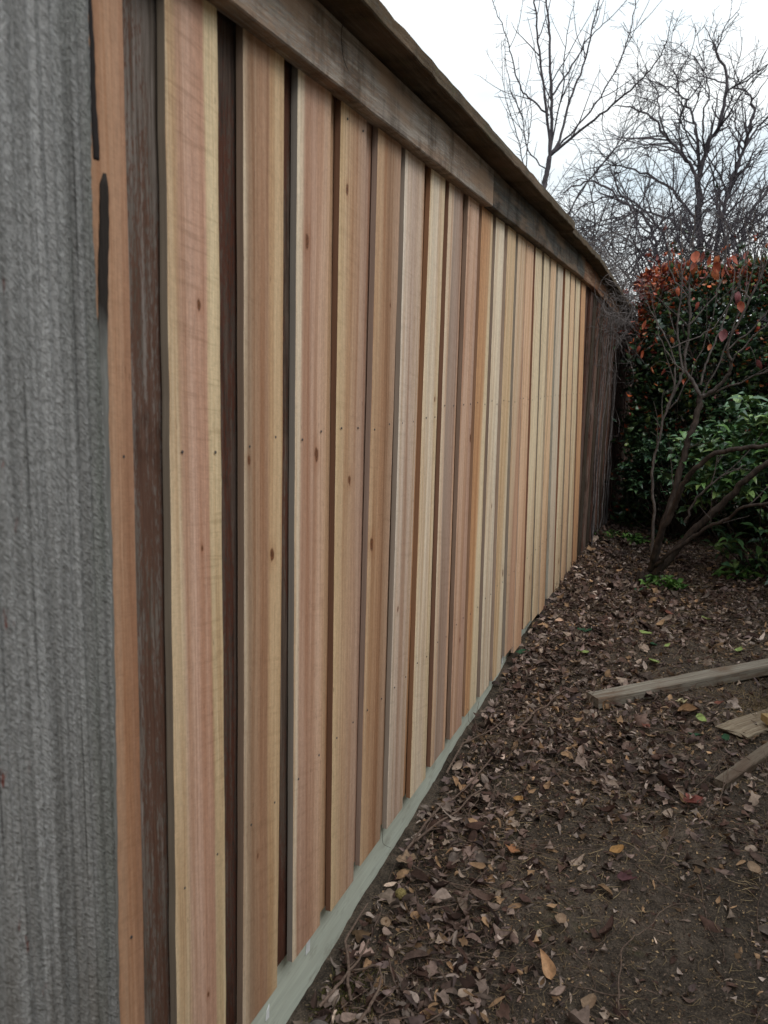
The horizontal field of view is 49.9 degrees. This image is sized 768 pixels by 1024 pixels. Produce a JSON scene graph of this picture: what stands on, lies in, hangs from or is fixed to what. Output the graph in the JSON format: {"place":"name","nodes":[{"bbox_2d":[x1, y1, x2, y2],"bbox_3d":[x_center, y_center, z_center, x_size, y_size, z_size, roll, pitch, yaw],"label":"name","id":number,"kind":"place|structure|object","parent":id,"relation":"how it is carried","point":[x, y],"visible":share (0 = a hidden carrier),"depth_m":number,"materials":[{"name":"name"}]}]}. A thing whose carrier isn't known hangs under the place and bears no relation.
{"place":"outdoors","nodes":[
{"label":"outdoors","id":0,"kind":"place"},
{"bbox_2d":[286,488,767,1023],"bbox_3d":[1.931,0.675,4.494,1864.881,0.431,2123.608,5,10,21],"label":"ground","id":1,"kind":"structure","parent":0,"point":[708,944],"depth_m":2.43,"materials":[{"name":"soil"}]},
{"bbox_2d":[0,0,632,1023],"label":"cedar fence","id":2,"kind":"object","parent":1,"relation":"on","point":[292,316],"visible":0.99,"depth_m":1.56,"materials":[{"name":"brown wood"}]},
{"bbox_2d":[341,25,348,70],"bbox_3d":[-0.080,-0.954,1.694,0.004,0.076,0.046,5,10,21],"label":"dry tendril","id":3,"kind":"object","parent":2,"relation":"attached to","point":[341,43],"visible":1,"depth_m":1.68,"materials":[{"name":"brown plant"}]},
{"bbox_2d":[309,1020,327,1023],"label":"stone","id":4,"kind":"object","parent":1,"relation":"on","point":[318,1022],"visible":1,"depth_m":1.97,"materials":[{"name":"grey stone"}]},
{"bbox_2d":[318,939,369,1007],"bbox_3d":[-0.088,1.189,2.124,0.036,0.030,0.248,7,11,28],"label":"fallen twig","id":5,"kind":"object","parent":1,"relation":"on","point":[329,994],"visible":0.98,"depth_m":2.10,"materials":[{"name":"brown wood"}]},
{"bbox_2d":[303,942,395,1023],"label":"leaf litter","id":6,"kind":"object","parent":1,"relation":"on","point":[337,1013],"visible":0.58,"depth_m":2.09,"materials":[{"name":"brown plant"}]},
{"bbox_2d":[351,964,382,1023],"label":"fallen twig","id":7,"kind":"object","parent":1,"relation":"on","point":[363,1015],"visible":1,"depth_m":2.05,"materials":[{"name":"wood"}]},
{"bbox_2d":[381,916,390,926],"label":"fallen leaf","id":8,"kind":"object","parent":1,"relation":"on","point":[384,923],"visible":1,"depth_m":2.31,"materials":[{"name":"beige plant"}]},
{"bbox_2d":[395,888,406,899],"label":"fallen leaf","id":9,"kind":"object","parent":1,"relation":"on","point":[400,893],"visible":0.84,"depth_m":2.40,"materials":[{"name":"plant"}]},
{"bbox_2d":[402,747,499,854],"bbox_3d":[0.256,0.993,2.872,0.074,0.095,0.740,7,11,30],"label":"fallen twig","id":10,"kind":"object","parent":1,"relation":"on","point":[429,818],"visible":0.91,"depth_m":2.82,"materials":[{"name":"brown wood"}]},
{"bbox_2d":[445,715,512,774],"bbox_3d":[0.355,0.903,3.258,0.072,0.080,0.480,9,12,38],"label":"fallen twig","id":11,"kind":"object","parent":1,"relation":"on","point":[453,760],"visible":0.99,"depth_m":3.27,"materials":[{"name":"brown wood"}]},
{"bbox_2d":[505,844,519,852],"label":"fallen leaf","id":12,"kind":"object","parent":1,"relation":"on","point":[511,848],"visible":1,"depth_m":2.57,"materials":[{"name":"orange plant"}]},
{"bbox_2d":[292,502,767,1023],"bbox_3d":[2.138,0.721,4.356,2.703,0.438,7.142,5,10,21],"label":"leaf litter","id":13,"kind":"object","parent":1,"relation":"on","point":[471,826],"visible":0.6,"depth_m":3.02,"materials":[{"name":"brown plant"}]},
{"bbox_2d":[344,903,368,1002],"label":"fallen twig","id":14,"kind":"object","parent":13,"relation":"on","point":[349,965],"visible":1,"depth_m":2.17,"materials":[{"name":"brown wood"}]},
{"bbox_2d":[396,849,415,862],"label":"fallen leaf","id":15,"kind":"object","parent":13,"relation":"on","point":[405,854],"visible":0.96,"depth_m":2.57,"materials":[{"name":"brown plant"}]},
{"bbox_2d":[414,787,485,842],"bbox_3d":[0.245,1.021,2.777,0.053,0.058,0.382,11,13,43],"label":"fallen twig","id":16,"kind":"object","parent":13,"relation":"on","point":[437,823],"visible":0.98,"depth_m":2.72,"materials":[{"name":"brown wood"}]},
{"bbox_2d":[513,796,522,800],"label":"fallen leaf","id":17,"kind":"object","parent":13,"relation":"on","point":[518,798],"visible":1,"depth_m":2.87,"materials":[{"name":"orange plant"}]},
{"bbox_2d":[515,649,528,653],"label":"fallen leaf","id":18,"kind":"object","parent":13,"relation":"on","point":[519,651],"visible":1,"depth_m":4.10,"materials":[{"name":"green plant"}]},
{"bbox_2d":[539,628,562,662],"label":"fallen twig","id":19,"kind":"object","parent":13,"relation":"on","point":[543,644],"visible":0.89,"depth_m":4.15,"materials":[{"name":"brown wood"}]},
{"bbox_2d":[556,737,596,781],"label":"fallen twig","id":20,"kind":"object","parent":13,"relation":"on","point":[576,751],"visible":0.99,"depth_m":3.15,"materials":[{"name":"brown wood"}]},
{"bbox_2d":[609,844,623,852],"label":"fallen leaf","id":21,"kind":"object","parent":13,"relation":"on","point":[616,849],"visible":1,"depth_m":2.59,"materials":[{"name":"orange plant"}]},
{"bbox_2d":[683,793,703,803],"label":"fallen leaf","id":22,"kind":"object","parent":13,"relation":"on","point":[693,799],"visible":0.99,"depth_m":2.88,"materials":[{"name":"plant"}]},
{"bbox_2d":[696,713,706,721],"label":"fallen leaf","id":23,"kind":"object","parent":13,"relation":"on","point":[702,718],"visible":1,"depth_m":3.42,"materials":[{"name":"green plant"}]},
{"bbox_2d":[721,733,729,739],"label":"fallen leaf","id":24,"kind":"object","parent":13,"relation":"on","point":[724,736],"visible":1,"depth_m":3.26,"materials":[{"name":"green plant"}]},
{"bbox_2d":[308,519,767,1023],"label":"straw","id":25,"kind":"object","parent":1,"relation":"on","point":[656,829],"visible":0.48,"depth_m":2.68,"materials":[{"name":"brown plant"}]},
{"bbox_2d":[514,688,565,730],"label":"fallen twig","id":26,"kind":"object","parent":1,"relation":"on","point":[524,723],"visible":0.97,"depth_m":3.47,"materials":[{"name":"brown wood"}]},
{"bbox_2d":[555,913,566,922],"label":"fallen leaf","id":27,"kind":"object","parent":1,"relation":"on","point":[561,917],"visible":1,"depth_m":2.28,"materials":[{"name":"beige plant"}]},
{"bbox_2d":[474,0,673,188],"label":"bare tree","id":28,"kind":"object","parent":1,"relation":"on","point":[559,145],"visible":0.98,"depth_m":10.30,"materials":[{"name":"brown plant"}]},
{"bbox_2d":[581,993,596,1007],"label":"fallen leaf","id":29,"kind":"object","parent":1,"relation":"on","point":[590,999],"visible":0.94,"depth_m":2.02,"materials":[{"name":"beige plant"}]},
{"bbox_2d":[594,525,622,538],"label":"leafy sprig","id":30,"kind":"object","parent":1,"relation":"on","point":[609,531],"visible":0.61,"depth_m":6.64,"materials":[{"name":"green plant"}]},
{"bbox_2d":[577,286,643,558],"bbox_3d":[2.278,-0.941,7.892,0.168,2.015,5.226,5,10,21],"label":"weathered fence","id":31,"kind":"object","parent":1,"relation":"on","point":[588,437],"visible":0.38,"depth_m":6.18,"materials":[{"name":"brown wood"}]},
{"bbox_2d":[542,173,660,544],"bbox_3d":[1.762,-1.224,7.474,1.396,2.659,4.937,5,10,21],"label":"bare vine","id":32,"kind":"object","parent":31,"relation":"attached to","point":[614,314],"visible":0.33,"depth_m":6.29,"materials":[{"name":"brown plant"}]},
{"bbox_2d":[617,869,636,881],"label":"fallen leaf","id":33,"kind":"object","parent":1,"relation":"on","point":[622,876],"visible":1,"depth_m":2.47,"materials":[{"name":"purple plant"}]},
{"bbox_2d":[615,528,655,544],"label":"leafy sprig","id":34,"kind":"object","parent":1,"relation":"on","point":[636,537],"visible":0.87,"depth_m":6.53,"materials":[{"name":"green plant"}]},
{"bbox_2d":[639,630,651,633],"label":"fallen leaf","id":35,"kind":"object","parent":1,"relation":"on","point":[643,632],"visible":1,"depth_m":4.36,"materials":[{"name":"green plant"}]},
{"bbox_2d":[538,116,767,338],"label":"thicket","id":36,"kind":"object","parent":1,"relation":"on","point":[737,213],"visible":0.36,"depth_m":11.11,"materials":[{"name":"brown plant"}]},
{"bbox_2d":[617,903,689,1010],"bbox_3d":[0.690,1.161,2.187,0.079,0.059,0.485,9,12,39],"label":"fallen twig","id":37,"kind":"object","parent":1,"relation":"on","point":[638,948],"visible":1,"depth_m":2.18,"materials":[{"name":"brown wood"}]},
{"bbox_2d":[552,0,767,294],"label":"bare tree","id":38,"kind":"object","parent":1,"relation":"on","point":[707,146],"visible":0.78,"depth_m":12.43,"materials":[{"name":"brown plant"}]},
{"bbox_2d":[638,571,695,590],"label":"leafy sprig","id":39,"kind":"object","parent":1,"relation":"on","point":[668,582],"visible":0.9,"depth_m":5.23,"materials":[{"name":"green plant"}]},
{"bbox_2d":[660,820,682,862],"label":"fallen twig","id":40,"kind":"object","parent":1,"relation":"on","point":[669,842],"visible":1,"depth_m":2.59,"materials":[{"name":"brown wood"}]},
{"bbox_2d":[587,658,767,708],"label":"old timber","id":41,"kind":"object","parent":1,"relation":"on","point":[719,675],"visible":0.98,"depth_m":3.76,"materials":[{"name":"brown wood"}]},
{"bbox_2d":[611,428,745,548],"bbox_3d":[2.365,-0.194,6.582,1.110,0.965,0.735,5,10,21],"label":"laurel shrub","id":42,"kind":"object","parent":1,"relation":"on","point":[677,527],"visible":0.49,"depth_m":6.57,"materials":[{"name":"green plant"}]},
{"bbox_2d":[675,698,687,702],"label":"fallen leaf","id":43,"kind":"object","parent":1,"relation":"on","point":[681,701],"visible":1,"depth_m":3.57,"materials":[{"name":"beige plant"}]},
{"bbox_2d":[603,182,767,537],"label":"clipped hedge","id":44,"kind":"object","parent":1,"relation":"on","point":[638,422],"visible":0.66,"depth_m":6.70,"materials":[{"name":"green plant"}]},
{"bbox_2d":[673,630,714,657],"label":"fallen twig","id":45,"kind":"object","parent":1,"relation":"on","point":[688,642],"visible":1,"depth_m":4.22,"materials":[{"name":"brown wood"}]},
{"bbox_2d":[636,177,767,583],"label":"tree","id":46,"kind":"object","parent":1,"relation":"on","point":[654,567],"visible":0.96,"depth_m":5.19,"materials":[{"name":"brown plant"}]},
{"bbox_2d":[644,335,766,456],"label":"weathered fence","id":47,"kind":"object","parent":1,"relation":"on","point":[729,420],"depth_m":9.98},
{"bbox_2d":[653,391,767,580],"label":"laurel shrub","id":48,"kind":"object","parent":1,"relation":"on","point":[758,426],"visible":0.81,"depth_m":5.39,"materials":[{"name":"green plant"}]},
{"bbox_2d":[699,733,728,820],"bbox_3d":[1.198,0.948,2.986,0.097,0.099,0.600,5,10,21],"label":"fallen twig","id":49,"kind":"object","parent":1,"relation":"on","point":[723,784],"visible":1,"depth_m":2.93,"materials":[{"name":"brown wood"}]},
{"bbox_2d":[696,664,767,716],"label":"dry grass","id":50,"kind":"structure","parent":1,"relation":"on","point":[756,705],"depth_m":3.60,"materials":[{"name":"plant"}]},
{"bbox_2d":[711,553,765,583],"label":"leafy sprig","id":51,"kind":"object","parent":1,"relation":"on","point":[745,573],"visible":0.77,"depth_m":5.50,"materials":[{"name":"green plant"}]},
{"bbox_2d":[713,742,767,789],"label":"short batten","id":52,"kind":"object","parent":1,"relation":"on","point":[755,757],"visible":0.98,"depth_m":3.07,"materials":[{"name":"brown wood"}]},
{"bbox_2d":[715,709,767,739],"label":"broken board","id":53,"kind":"object","parent":1,"relation":"on","point":[746,725],"visible":0.97,"depth_m":3.34,"materials":[{"name":"brown wood"}]},
{"bbox_2d":[760,713,767,724],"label":"wood offcut","id":54,"kind":"object","parent":53,"relation":"on","point":[764,717],"visible":1,"depth_m":3.34,"materials":[{"name":"yellow wood"}]},
{"bbox_2d":[730,557,759,571],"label":"leafy sprig","id":55,"kind":"object","parent":1,"relation":"on","point":[744,561],"visible":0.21,"depth_m":5.72,"materials":[{"name":"green plant"}]},
{"bbox_2d":[732,452,767,525],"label":"laurel shrub","id":56,"kind":"object","parent":1,"relation":"on","point":[747,503],"visible":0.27,"depth_m":6.34,"materials":[{"name":"green plant"}]},
{"bbox_2d":[747,861,760,874],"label":"fallen leaf","id":57,"kind":"object","parent":1,"relation":"on","point":[754,867],"visible":0.95,"depth_m":2.49,"materials":[{"name":"beige plant"}]},
{"bbox_2d":[761,539,767,585],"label":"laurel shrub","id":58,"kind":"object","parent":1,"relation":"on","point":[766,582],"visible":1,"depth_m":4.95,"materials":[{"name":"green plant"}]},
{"bbox_2d":[380,0,767,332],"label":"sky","id":59,"kind":"structure","parent":0,"point":[457,35],"materials":[{"name":"white"}]}
]}

